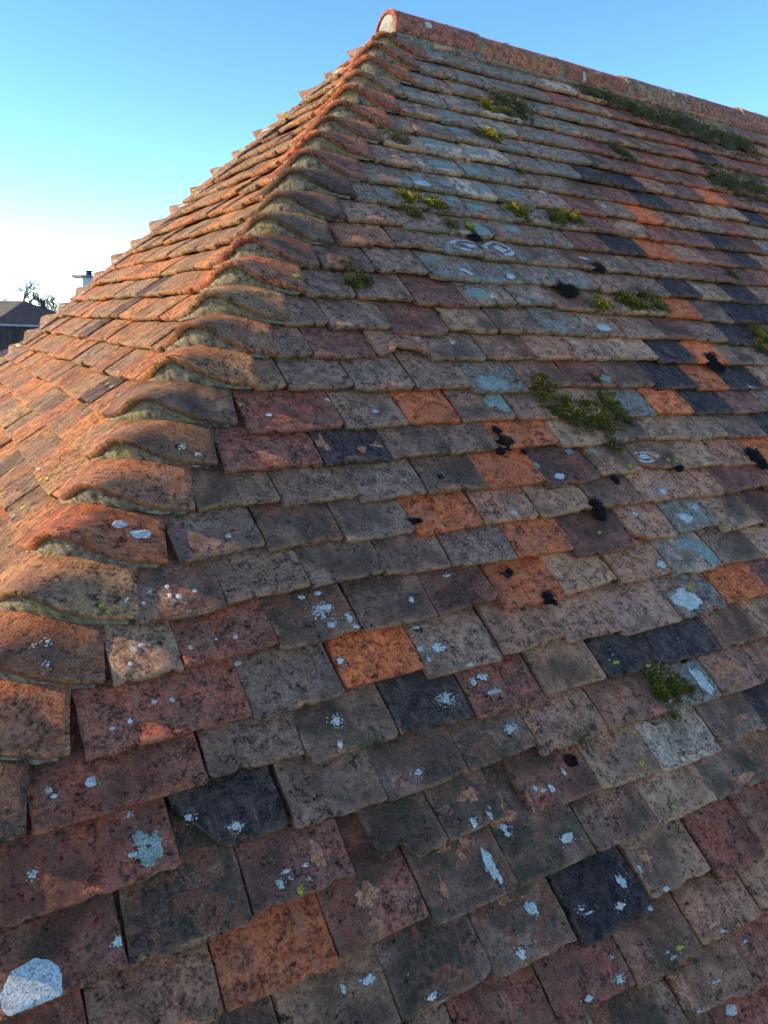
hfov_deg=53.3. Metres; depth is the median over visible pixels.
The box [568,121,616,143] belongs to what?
roof tile
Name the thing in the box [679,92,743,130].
ridge tile
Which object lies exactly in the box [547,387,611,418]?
roof tile
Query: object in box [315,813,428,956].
roof tile
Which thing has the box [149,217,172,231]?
bonnet tile
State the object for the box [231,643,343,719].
roof tile
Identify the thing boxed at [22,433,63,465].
roof tile
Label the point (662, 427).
roof tile
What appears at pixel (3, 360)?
bonnet tile
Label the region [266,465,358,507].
roof tile
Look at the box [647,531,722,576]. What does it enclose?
roof tile
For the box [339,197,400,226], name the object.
roof tile
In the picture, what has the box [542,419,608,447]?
roof tile
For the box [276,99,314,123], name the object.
bonnet tile
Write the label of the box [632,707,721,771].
roof tile
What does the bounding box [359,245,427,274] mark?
roof tile
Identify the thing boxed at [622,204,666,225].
roof tile
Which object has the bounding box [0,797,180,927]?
roof tile
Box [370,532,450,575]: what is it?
roof tile
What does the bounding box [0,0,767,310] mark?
sky
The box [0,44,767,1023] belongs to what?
roof tiles
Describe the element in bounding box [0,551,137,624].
bonnet tile
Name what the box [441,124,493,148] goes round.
roof tile
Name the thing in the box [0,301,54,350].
neighbour house
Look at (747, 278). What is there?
roof tile
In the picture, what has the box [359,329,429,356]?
roof tile
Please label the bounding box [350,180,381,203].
roof tile
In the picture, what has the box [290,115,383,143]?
bonnet tile
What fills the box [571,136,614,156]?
roof tile
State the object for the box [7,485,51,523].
roof tile
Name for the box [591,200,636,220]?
roof tile
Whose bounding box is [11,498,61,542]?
roof tile
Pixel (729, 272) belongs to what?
moss clump
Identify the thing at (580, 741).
moss clump
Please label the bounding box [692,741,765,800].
roof tile
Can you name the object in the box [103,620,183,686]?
roof tile
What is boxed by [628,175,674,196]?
roof tile
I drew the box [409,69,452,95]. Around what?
roof tile
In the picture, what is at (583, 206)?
roof tile
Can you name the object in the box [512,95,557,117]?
roof tile
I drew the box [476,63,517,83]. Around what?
roof tile
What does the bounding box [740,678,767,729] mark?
roof tile
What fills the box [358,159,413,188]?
roof tile
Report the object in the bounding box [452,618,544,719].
roof tile
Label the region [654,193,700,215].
roof tile
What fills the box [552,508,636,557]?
roof tile
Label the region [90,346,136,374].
roof tile
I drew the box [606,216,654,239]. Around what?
roof tile
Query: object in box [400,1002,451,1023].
roof tile
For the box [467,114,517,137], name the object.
roof tile
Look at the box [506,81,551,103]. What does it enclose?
roof tile
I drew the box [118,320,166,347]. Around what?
roof tile
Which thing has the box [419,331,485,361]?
roof tile
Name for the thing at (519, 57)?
ridge tile
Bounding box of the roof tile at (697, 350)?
[677,340,728,364]
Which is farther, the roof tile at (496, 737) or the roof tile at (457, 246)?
the roof tile at (457, 246)
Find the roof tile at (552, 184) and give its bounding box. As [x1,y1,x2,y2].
[525,171,575,195]
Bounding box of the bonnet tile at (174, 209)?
[169,198,200,215]
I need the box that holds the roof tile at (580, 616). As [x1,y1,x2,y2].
[546,589,621,643]
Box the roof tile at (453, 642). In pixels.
[402,607,502,678]
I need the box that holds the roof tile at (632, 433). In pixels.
[600,418,650,443]
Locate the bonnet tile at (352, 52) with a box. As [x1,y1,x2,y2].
[346,31,396,57]
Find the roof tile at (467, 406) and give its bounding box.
[439,388,515,423]
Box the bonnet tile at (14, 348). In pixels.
[8,343,25,356]
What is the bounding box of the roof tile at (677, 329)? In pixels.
[644,316,697,340]
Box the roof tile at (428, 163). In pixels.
[407,151,463,176]
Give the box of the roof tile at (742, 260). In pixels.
[721,250,762,269]
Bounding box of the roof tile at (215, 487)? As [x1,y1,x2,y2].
[191,457,279,512]
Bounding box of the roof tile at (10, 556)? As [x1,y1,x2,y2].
[0,544,24,573]
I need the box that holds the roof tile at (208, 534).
[164,506,264,564]
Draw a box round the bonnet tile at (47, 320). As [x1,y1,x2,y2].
[40,314,59,329]
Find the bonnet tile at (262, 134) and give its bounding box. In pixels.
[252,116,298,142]
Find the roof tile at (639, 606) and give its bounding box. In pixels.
[593,579,681,635]
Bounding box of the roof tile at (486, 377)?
[454,359,528,394]
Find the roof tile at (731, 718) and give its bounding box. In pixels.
[691,692,766,745]
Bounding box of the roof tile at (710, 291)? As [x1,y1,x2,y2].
[683,279,731,301]
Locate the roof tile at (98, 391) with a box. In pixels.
[80,376,127,403]
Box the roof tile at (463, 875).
[398,825,518,925]
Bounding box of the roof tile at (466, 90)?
[437,77,490,101]
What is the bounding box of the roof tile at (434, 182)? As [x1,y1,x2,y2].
[399,167,456,194]
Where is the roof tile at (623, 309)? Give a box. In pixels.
[579,289,632,314]
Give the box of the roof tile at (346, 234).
[327,220,394,247]
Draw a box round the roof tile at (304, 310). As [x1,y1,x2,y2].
[282,293,327,326]
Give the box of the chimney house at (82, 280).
[0,270,92,356]
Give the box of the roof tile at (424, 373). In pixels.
[391,348,470,390]
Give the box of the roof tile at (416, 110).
[395,97,441,121]
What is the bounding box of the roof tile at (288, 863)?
[233,765,355,916]
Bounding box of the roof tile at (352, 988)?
[270,944,400,1023]
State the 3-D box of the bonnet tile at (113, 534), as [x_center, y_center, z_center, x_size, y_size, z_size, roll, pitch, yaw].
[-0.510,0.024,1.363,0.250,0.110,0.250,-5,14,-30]
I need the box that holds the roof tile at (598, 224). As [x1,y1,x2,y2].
[579,214,620,234]
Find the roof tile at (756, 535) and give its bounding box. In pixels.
[740,524,767,559]
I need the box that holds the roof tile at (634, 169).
[607,156,653,178]
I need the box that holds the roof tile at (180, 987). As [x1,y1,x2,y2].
[82,890,222,1023]
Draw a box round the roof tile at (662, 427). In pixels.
[634,414,690,440]
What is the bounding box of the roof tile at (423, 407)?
[386,388,460,424]
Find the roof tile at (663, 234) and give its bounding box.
[640,223,685,244]
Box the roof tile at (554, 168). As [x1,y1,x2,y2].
[531,156,581,179]
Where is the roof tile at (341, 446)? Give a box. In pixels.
[307,425,391,467]
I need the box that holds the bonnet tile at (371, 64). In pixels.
[333,54,415,86]
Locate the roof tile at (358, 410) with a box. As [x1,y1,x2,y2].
[323,387,408,430]
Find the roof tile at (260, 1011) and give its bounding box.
[207,947,277,1023]
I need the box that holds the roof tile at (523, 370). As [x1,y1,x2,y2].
[505,359,570,388]
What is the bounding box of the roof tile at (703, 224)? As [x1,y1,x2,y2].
[679,213,725,233]
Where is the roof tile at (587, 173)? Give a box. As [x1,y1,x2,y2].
[567,163,614,186]
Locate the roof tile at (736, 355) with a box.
[709,343,759,365]
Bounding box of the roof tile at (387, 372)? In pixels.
[337,353,413,391]
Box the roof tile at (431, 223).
[388,206,449,233]
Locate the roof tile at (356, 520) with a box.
[325,497,414,543]
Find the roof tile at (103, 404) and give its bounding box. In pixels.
[90,379,136,417]
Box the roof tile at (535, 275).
[507,263,558,287]
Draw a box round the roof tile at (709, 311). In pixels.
[684,298,734,324]
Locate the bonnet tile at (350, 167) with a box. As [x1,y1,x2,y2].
[267,148,365,181]
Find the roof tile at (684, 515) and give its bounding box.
[653,498,719,533]
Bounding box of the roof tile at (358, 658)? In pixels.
[323,625,423,688]
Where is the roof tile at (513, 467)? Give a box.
[466,449,545,490]
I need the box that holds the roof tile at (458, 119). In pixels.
[428,105,479,130]
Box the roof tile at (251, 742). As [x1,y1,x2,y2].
[195,711,304,777]
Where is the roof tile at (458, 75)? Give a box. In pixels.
[433,62,483,87]
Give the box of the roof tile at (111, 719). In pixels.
[71,653,251,761]
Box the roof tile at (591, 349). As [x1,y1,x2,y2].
[561,336,617,361]
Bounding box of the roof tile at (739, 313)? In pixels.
[712,301,763,324]
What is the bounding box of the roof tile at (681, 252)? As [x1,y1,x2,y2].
[659,242,709,264]
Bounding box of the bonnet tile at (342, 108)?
[303,99,392,129]
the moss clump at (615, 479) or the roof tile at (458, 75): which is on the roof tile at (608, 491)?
the moss clump at (615, 479)
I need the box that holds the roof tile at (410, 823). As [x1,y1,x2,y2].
[355,791,447,862]
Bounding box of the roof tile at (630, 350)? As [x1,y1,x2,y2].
[600,338,658,360]
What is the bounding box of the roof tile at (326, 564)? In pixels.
[292,538,384,588]
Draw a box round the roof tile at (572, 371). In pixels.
[551,360,615,388]
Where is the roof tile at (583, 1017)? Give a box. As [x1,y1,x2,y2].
[557,1007,592,1023]
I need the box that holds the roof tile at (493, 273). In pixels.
[461,256,523,284]
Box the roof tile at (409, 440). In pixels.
[374,424,450,459]
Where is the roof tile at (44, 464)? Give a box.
[30,441,76,479]
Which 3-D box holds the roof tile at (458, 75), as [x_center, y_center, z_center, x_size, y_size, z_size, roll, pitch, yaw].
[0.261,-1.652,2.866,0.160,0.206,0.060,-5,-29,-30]
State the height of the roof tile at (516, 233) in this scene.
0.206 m
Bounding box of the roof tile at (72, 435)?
[59,411,108,445]
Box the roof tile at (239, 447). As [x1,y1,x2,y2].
[212,407,322,473]
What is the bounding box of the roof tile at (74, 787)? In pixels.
[27,698,208,835]
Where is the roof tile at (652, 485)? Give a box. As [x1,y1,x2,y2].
[622,466,688,502]
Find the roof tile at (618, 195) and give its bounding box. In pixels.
[590,182,639,205]
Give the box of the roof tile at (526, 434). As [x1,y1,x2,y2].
[480,419,558,448]
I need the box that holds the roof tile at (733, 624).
[697,602,763,648]
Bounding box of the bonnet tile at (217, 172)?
[209,159,246,178]
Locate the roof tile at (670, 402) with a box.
[634,387,694,414]
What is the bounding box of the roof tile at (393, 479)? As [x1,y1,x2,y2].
[343,457,427,503]
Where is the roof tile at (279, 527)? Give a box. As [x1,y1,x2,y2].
[246,501,343,552]
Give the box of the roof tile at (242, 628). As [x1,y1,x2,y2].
[169,598,277,667]
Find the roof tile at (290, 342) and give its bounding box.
[271,323,312,358]
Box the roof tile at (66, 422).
[49,401,93,435]
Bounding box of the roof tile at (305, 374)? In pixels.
[270,357,352,391]
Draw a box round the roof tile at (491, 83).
[470,72,518,95]
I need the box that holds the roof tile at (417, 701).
[374,670,474,735]
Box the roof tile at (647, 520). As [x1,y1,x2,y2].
[607,502,677,539]
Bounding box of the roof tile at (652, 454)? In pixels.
[624,439,682,468]
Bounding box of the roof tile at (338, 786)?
[270,748,387,828]
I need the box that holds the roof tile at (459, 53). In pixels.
[452,49,486,62]
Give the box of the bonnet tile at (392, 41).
[348,31,427,63]
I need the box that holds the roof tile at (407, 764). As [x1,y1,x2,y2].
[366,725,468,801]
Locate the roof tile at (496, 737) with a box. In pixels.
[445,697,536,770]
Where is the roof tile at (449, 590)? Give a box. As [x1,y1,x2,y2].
[414,565,496,616]
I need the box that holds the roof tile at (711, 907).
[668,869,762,944]
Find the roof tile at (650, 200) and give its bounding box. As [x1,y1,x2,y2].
[625,189,671,211]
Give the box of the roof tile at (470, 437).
[433,422,498,455]
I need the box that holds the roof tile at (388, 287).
[340,269,412,301]
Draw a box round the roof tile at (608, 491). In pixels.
[576,451,643,508]
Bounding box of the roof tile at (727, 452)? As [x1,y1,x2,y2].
[700,437,756,467]
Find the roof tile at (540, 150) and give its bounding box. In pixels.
[514,138,561,161]
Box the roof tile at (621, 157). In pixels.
[601,142,644,163]
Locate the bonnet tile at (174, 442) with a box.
[80,419,217,468]
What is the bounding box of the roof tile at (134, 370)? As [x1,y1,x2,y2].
[118,350,163,381]
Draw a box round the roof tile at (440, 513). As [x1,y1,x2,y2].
[396,490,483,538]
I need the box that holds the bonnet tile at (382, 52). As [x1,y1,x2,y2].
[340,40,421,74]
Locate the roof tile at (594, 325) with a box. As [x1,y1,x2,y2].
[567,311,624,337]
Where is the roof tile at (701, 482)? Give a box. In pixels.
[666,467,725,498]
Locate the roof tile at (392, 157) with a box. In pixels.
[367,142,420,170]
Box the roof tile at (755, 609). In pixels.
[736,594,767,635]
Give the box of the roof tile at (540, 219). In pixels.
[496,201,550,226]
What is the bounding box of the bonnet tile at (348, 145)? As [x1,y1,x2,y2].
[279,130,374,162]
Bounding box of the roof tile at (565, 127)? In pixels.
[543,116,585,137]
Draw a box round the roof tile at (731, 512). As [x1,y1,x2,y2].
[697,493,762,532]
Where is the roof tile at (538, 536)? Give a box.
[497,516,574,557]
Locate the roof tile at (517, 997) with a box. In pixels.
[444,964,557,1023]
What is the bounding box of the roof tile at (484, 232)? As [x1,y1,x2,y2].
[436,214,493,239]
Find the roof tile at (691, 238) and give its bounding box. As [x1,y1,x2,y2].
[669,227,715,249]
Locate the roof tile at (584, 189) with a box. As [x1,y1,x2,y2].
[558,176,608,201]
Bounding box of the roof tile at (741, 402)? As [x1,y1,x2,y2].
[715,390,767,414]
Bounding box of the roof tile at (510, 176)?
[488,163,539,188]
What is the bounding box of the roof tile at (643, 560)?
[599,536,671,583]
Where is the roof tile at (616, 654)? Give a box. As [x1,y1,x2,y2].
[583,632,660,678]
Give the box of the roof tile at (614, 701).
[581,670,667,729]
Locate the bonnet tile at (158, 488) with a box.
[53,459,194,514]
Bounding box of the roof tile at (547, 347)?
[517,334,578,360]
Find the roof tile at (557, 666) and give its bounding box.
[519,639,606,695]
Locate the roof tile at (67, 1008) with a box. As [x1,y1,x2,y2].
[0,989,86,1023]
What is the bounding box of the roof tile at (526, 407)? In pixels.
[500,388,565,420]
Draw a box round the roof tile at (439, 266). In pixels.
[408,247,480,283]
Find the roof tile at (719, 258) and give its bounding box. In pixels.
[694,247,737,267]
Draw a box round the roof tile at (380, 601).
[337,573,437,632]
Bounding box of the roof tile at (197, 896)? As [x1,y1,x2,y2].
[117,798,252,965]
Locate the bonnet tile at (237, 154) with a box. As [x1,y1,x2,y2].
[231,143,262,159]
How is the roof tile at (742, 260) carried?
on the house
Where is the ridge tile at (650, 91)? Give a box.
[618,75,688,116]
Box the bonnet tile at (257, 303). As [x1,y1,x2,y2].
[173,285,291,323]
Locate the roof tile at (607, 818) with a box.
[563,753,659,851]
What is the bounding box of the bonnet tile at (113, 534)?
[17,503,167,567]
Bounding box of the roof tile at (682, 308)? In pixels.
[656,297,702,319]
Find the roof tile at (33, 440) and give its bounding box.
[16,426,54,455]
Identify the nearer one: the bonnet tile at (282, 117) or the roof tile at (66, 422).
the roof tile at (66, 422)
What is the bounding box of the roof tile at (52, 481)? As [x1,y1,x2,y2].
[38,452,89,498]
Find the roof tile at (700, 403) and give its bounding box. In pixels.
[675,389,733,415]
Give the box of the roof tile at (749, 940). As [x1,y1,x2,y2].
[728,907,767,989]
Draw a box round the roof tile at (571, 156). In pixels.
[548,145,592,165]
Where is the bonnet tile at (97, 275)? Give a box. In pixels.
[93,270,113,281]
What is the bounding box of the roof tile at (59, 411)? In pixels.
[40,397,83,427]
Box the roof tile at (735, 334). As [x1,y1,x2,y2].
[710,322,759,347]
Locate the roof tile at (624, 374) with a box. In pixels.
[596,360,654,388]
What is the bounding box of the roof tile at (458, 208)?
[412,189,470,217]
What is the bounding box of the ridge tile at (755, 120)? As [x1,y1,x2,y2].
[732,107,767,136]
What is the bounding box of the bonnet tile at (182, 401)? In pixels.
[103,380,237,426]
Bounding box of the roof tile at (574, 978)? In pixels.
[531,936,634,1021]
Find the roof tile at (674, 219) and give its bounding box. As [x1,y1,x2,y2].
[651,209,696,230]
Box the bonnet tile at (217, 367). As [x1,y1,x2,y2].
[136,346,258,389]
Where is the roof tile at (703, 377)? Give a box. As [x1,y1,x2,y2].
[675,364,729,390]
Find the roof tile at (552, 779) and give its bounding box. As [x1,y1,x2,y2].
[500,745,600,814]
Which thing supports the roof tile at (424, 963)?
on the roof tile at (437, 1014)
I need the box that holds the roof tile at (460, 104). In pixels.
[431,90,486,116]
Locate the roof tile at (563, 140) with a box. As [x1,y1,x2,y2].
[536,127,584,150]
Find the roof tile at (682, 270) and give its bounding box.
[656,259,704,279]
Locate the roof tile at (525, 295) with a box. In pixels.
[500,284,556,306]
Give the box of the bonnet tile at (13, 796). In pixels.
[0,759,28,841]
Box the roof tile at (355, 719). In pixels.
[291,643,398,765]
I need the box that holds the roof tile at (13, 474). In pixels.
[0,460,30,492]
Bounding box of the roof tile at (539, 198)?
[518,186,571,210]
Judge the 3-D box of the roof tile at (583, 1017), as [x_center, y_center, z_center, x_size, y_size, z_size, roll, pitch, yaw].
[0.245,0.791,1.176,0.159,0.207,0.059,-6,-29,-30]
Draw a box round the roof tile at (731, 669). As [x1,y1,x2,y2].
[695,645,765,695]
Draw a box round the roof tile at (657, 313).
[616,295,668,316]
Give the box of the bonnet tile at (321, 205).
[242,190,345,221]
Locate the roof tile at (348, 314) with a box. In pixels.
[312,297,389,329]
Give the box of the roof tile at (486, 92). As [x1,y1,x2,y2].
[477,87,526,111]
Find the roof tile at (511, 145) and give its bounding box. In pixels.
[483,132,527,155]
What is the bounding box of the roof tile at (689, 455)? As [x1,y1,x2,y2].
[662,440,721,469]
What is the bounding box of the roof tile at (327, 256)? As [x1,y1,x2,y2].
[312,236,374,272]
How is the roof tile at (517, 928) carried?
on the roof tile at (574, 978)
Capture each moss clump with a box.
[336,255,374,289]
[381,127,412,145]
[394,187,451,219]
[409,517,422,523]
[442,217,461,229]
[462,218,475,231]
[466,231,482,242]
[471,124,504,144]
[477,89,536,125]
[491,425,515,455]
[497,303,508,310]
[503,198,535,222]
[505,567,514,575]
[515,165,530,176]
[530,371,637,453]
[540,589,557,605]
[542,206,586,227]
[556,281,580,298]
[570,730,590,749]
[579,83,762,162]
[581,292,616,314]
[587,496,608,521]
[589,261,607,274]
[607,141,637,162]
[610,474,620,484]
[614,285,675,320]
[641,659,697,722]
[666,951,699,979]
[674,463,683,471]
[680,658,688,664]
[702,351,725,374]
[703,161,767,204]
[725,267,740,279]
[744,322,767,356]
[744,445,767,470]
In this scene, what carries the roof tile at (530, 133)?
on the house
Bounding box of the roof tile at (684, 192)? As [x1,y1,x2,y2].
[660,181,704,201]
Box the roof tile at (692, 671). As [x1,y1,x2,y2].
[641,657,720,711]
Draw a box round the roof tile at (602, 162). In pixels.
[577,150,624,173]
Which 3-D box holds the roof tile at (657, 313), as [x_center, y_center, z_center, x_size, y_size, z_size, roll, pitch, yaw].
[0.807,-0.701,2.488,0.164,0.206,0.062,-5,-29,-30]
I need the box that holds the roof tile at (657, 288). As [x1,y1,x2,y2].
[619,273,671,297]
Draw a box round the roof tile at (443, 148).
[414,134,470,161]
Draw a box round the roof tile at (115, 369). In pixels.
[105,349,149,378]
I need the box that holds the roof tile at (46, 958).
[0,893,127,1021]
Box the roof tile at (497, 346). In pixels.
[467,332,534,360]
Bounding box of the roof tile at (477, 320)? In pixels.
[430,306,497,334]
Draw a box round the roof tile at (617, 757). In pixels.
[574,723,660,788]
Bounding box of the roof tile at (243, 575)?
[209,546,310,604]
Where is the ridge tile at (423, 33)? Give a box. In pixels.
[375,8,482,63]
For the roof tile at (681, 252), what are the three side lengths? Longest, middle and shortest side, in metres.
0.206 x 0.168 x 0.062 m
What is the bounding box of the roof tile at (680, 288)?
[653,277,702,299]
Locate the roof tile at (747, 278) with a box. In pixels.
[717,266,760,286]
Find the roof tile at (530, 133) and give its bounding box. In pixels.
[502,120,552,144]
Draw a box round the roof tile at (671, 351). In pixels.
[641,339,697,364]
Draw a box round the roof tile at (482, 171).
[451,159,504,183]
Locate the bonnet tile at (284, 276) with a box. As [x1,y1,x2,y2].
[193,256,306,293]
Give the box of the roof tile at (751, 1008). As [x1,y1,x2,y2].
[706,985,767,1023]
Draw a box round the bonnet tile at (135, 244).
[130,234,159,249]
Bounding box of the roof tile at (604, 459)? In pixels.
[576,444,642,475]
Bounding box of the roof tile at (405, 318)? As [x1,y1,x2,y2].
[372,300,449,336]
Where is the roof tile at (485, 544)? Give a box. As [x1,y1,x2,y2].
[435,524,516,566]
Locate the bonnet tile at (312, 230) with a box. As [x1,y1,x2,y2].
[226,211,332,245]
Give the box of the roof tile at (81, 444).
[71,420,116,459]
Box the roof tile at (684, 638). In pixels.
[642,615,721,664]
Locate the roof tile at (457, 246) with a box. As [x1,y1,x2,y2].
[431,233,483,257]
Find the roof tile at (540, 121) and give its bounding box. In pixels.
[516,111,554,129]
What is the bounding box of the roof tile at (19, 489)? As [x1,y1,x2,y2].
[0,471,39,510]
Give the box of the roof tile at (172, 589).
[134,535,226,625]
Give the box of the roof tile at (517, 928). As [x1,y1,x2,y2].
[466,877,576,978]
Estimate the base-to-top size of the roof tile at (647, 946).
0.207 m
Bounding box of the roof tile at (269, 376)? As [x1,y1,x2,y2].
[253,357,286,391]
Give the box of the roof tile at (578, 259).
[553,248,604,271]
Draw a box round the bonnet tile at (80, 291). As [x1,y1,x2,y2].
[76,286,95,297]
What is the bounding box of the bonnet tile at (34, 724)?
[0,679,70,764]
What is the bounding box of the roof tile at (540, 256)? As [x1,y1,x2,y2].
[513,243,567,268]
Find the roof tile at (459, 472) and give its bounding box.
[406,453,487,495]
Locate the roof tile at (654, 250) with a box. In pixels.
[631,238,677,260]
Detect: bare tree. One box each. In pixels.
[14,277,50,308]
[28,289,58,310]
[50,295,71,311]
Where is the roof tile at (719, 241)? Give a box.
[697,231,740,251]
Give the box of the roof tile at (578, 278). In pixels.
[545,267,598,290]
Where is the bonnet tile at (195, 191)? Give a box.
[189,183,215,196]
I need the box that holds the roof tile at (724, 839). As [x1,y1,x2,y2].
[679,798,764,879]
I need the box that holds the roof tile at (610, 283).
[580,269,637,294]
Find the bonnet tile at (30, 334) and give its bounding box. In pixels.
[24,329,40,341]
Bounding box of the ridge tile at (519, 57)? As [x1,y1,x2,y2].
[480,36,563,82]
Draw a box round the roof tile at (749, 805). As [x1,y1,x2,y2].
[726,781,767,841]
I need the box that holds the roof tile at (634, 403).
[591,388,656,418]
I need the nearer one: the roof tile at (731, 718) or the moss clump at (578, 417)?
the roof tile at (731, 718)
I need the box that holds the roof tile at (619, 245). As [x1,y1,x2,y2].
[591,232,646,256]
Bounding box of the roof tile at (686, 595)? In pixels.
[650,573,726,618]
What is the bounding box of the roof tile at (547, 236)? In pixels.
[517,223,574,249]
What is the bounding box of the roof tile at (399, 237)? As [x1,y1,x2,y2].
[379,225,443,252]
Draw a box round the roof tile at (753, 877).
[734,841,767,908]
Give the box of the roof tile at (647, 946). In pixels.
[611,845,701,988]
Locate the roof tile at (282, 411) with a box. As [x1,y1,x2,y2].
[231,387,343,434]
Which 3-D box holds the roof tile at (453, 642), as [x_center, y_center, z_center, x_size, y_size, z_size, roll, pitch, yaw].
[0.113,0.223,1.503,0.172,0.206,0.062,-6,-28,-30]
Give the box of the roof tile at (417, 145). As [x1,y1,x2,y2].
[377,127,428,153]
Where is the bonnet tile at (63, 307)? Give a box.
[58,301,80,314]
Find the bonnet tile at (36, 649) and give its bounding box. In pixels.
[0,610,105,689]
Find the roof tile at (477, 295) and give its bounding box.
[450,281,515,306]
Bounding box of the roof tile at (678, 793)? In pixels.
[632,763,716,825]
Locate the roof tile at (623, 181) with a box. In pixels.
[597,168,645,192]
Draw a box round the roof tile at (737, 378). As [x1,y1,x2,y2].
[706,364,766,390]
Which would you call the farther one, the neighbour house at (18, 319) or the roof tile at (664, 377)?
the neighbour house at (18, 319)
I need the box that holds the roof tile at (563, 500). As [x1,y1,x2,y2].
[519,483,592,518]
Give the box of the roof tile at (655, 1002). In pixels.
[584,977,688,1023]
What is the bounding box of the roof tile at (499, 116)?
[471,98,522,124]
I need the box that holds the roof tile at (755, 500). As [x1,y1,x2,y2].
[734,487,767,526]
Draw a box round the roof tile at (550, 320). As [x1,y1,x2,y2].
[523,306,586,336]
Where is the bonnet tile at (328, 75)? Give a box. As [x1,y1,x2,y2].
[323,67,344,82]
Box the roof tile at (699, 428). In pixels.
[671,414,728,442]
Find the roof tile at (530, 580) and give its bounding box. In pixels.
[477,556,564,609]
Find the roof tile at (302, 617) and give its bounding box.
[259,583,360,649]
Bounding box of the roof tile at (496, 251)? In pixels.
[472,238,526,263]
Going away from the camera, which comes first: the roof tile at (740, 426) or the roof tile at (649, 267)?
the roof tile at (740, 426)
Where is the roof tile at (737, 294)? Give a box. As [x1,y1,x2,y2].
[713,282,762,304]
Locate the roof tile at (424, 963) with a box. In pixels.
[372,914,490,1020]
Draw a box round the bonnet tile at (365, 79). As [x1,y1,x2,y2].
[322,69,407,98]
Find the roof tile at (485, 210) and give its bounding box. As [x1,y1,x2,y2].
[455,194,512,223]
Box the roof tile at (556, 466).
[525,444,600,489]
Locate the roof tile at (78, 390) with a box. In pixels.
[66,373,110,402]
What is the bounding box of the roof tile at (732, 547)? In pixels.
[693,526,762,564]
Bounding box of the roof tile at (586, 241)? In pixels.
[557,229,610,253]
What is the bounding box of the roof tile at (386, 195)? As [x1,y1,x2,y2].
[368,183,427,210]
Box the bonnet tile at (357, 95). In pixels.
[314,83,400,115]
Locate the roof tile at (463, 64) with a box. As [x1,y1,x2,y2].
[437,51,482,73]
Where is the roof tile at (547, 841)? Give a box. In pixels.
[480,762,595,887]
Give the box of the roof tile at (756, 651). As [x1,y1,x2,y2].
[739,636,767,677]
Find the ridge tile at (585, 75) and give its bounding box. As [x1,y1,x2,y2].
[560,59,627,98]
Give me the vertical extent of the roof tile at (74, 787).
0.206 m
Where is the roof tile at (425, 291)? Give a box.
[395,273,469,308]
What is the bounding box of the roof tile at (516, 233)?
[478,219,533,245]
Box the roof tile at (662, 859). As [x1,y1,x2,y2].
[616,819,710,898]
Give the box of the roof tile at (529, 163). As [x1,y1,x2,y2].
[498,150,547,174]
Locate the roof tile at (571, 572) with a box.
[538,551,616,595]
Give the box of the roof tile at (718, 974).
[663,934,757,1016]
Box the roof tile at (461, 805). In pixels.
[422,769,502,841]
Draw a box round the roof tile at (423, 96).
[401,83,447,109]
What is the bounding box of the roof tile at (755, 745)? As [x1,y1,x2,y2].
[738,730,767,784]
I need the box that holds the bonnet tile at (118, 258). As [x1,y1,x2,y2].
[111,252,132,265]
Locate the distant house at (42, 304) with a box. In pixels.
[40,300,56,312]
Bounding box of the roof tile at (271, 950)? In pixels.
[207,893,339,1011]
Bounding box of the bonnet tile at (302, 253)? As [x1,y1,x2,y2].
[208,234,319,268]
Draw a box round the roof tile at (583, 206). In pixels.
[557,194,606,217]
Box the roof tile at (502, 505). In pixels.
[461,486,537,524]
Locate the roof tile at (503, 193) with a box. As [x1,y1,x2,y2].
[481,180,536,208]
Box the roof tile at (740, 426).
[710,414,766,438]
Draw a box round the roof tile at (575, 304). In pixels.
[541,286,597,312]
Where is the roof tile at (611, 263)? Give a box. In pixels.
[589,252,640,274]
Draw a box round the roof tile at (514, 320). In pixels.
[478,306,544,334]
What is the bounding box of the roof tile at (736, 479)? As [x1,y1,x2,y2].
[704,465,765,493]
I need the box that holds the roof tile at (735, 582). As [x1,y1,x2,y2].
[700,562,767,603]
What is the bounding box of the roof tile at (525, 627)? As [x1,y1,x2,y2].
[473,599,563,654]
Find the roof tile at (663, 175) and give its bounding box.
[639,163,681,183]
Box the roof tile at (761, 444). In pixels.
[736,436,767,465]
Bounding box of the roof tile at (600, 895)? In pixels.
[545,846,654,948]
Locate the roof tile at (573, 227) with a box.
[536,207,589,231]
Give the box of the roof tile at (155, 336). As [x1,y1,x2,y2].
[133,319,189,348]
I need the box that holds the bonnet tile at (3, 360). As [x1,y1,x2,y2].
[0,357,9,366]
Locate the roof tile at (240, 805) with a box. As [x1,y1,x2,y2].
[166,731,287,847]
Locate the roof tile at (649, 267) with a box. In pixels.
[623,255,673,278]
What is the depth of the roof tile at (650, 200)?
2.89 m
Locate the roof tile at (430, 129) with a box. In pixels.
[400,115,455,141]
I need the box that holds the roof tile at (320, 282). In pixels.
[300,266,355,299]
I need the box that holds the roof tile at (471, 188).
[441,174,497,201]
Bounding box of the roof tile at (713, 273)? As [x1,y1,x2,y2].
[688,263,733,282]
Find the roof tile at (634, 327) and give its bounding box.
[606,315,665,339]
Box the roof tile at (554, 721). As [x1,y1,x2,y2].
[517,653,607,756]
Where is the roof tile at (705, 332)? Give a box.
[678,318,728,342]
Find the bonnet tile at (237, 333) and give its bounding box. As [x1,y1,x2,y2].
[155,314,276,357]
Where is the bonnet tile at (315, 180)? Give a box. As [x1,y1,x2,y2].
[255,167,355,198]
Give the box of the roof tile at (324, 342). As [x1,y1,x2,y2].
[297,325,375,360]
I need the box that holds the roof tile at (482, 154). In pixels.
[454,142,509,165]
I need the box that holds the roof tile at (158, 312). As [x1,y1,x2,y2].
[144,292,196,320]
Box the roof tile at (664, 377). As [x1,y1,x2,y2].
[634,360,697,390]

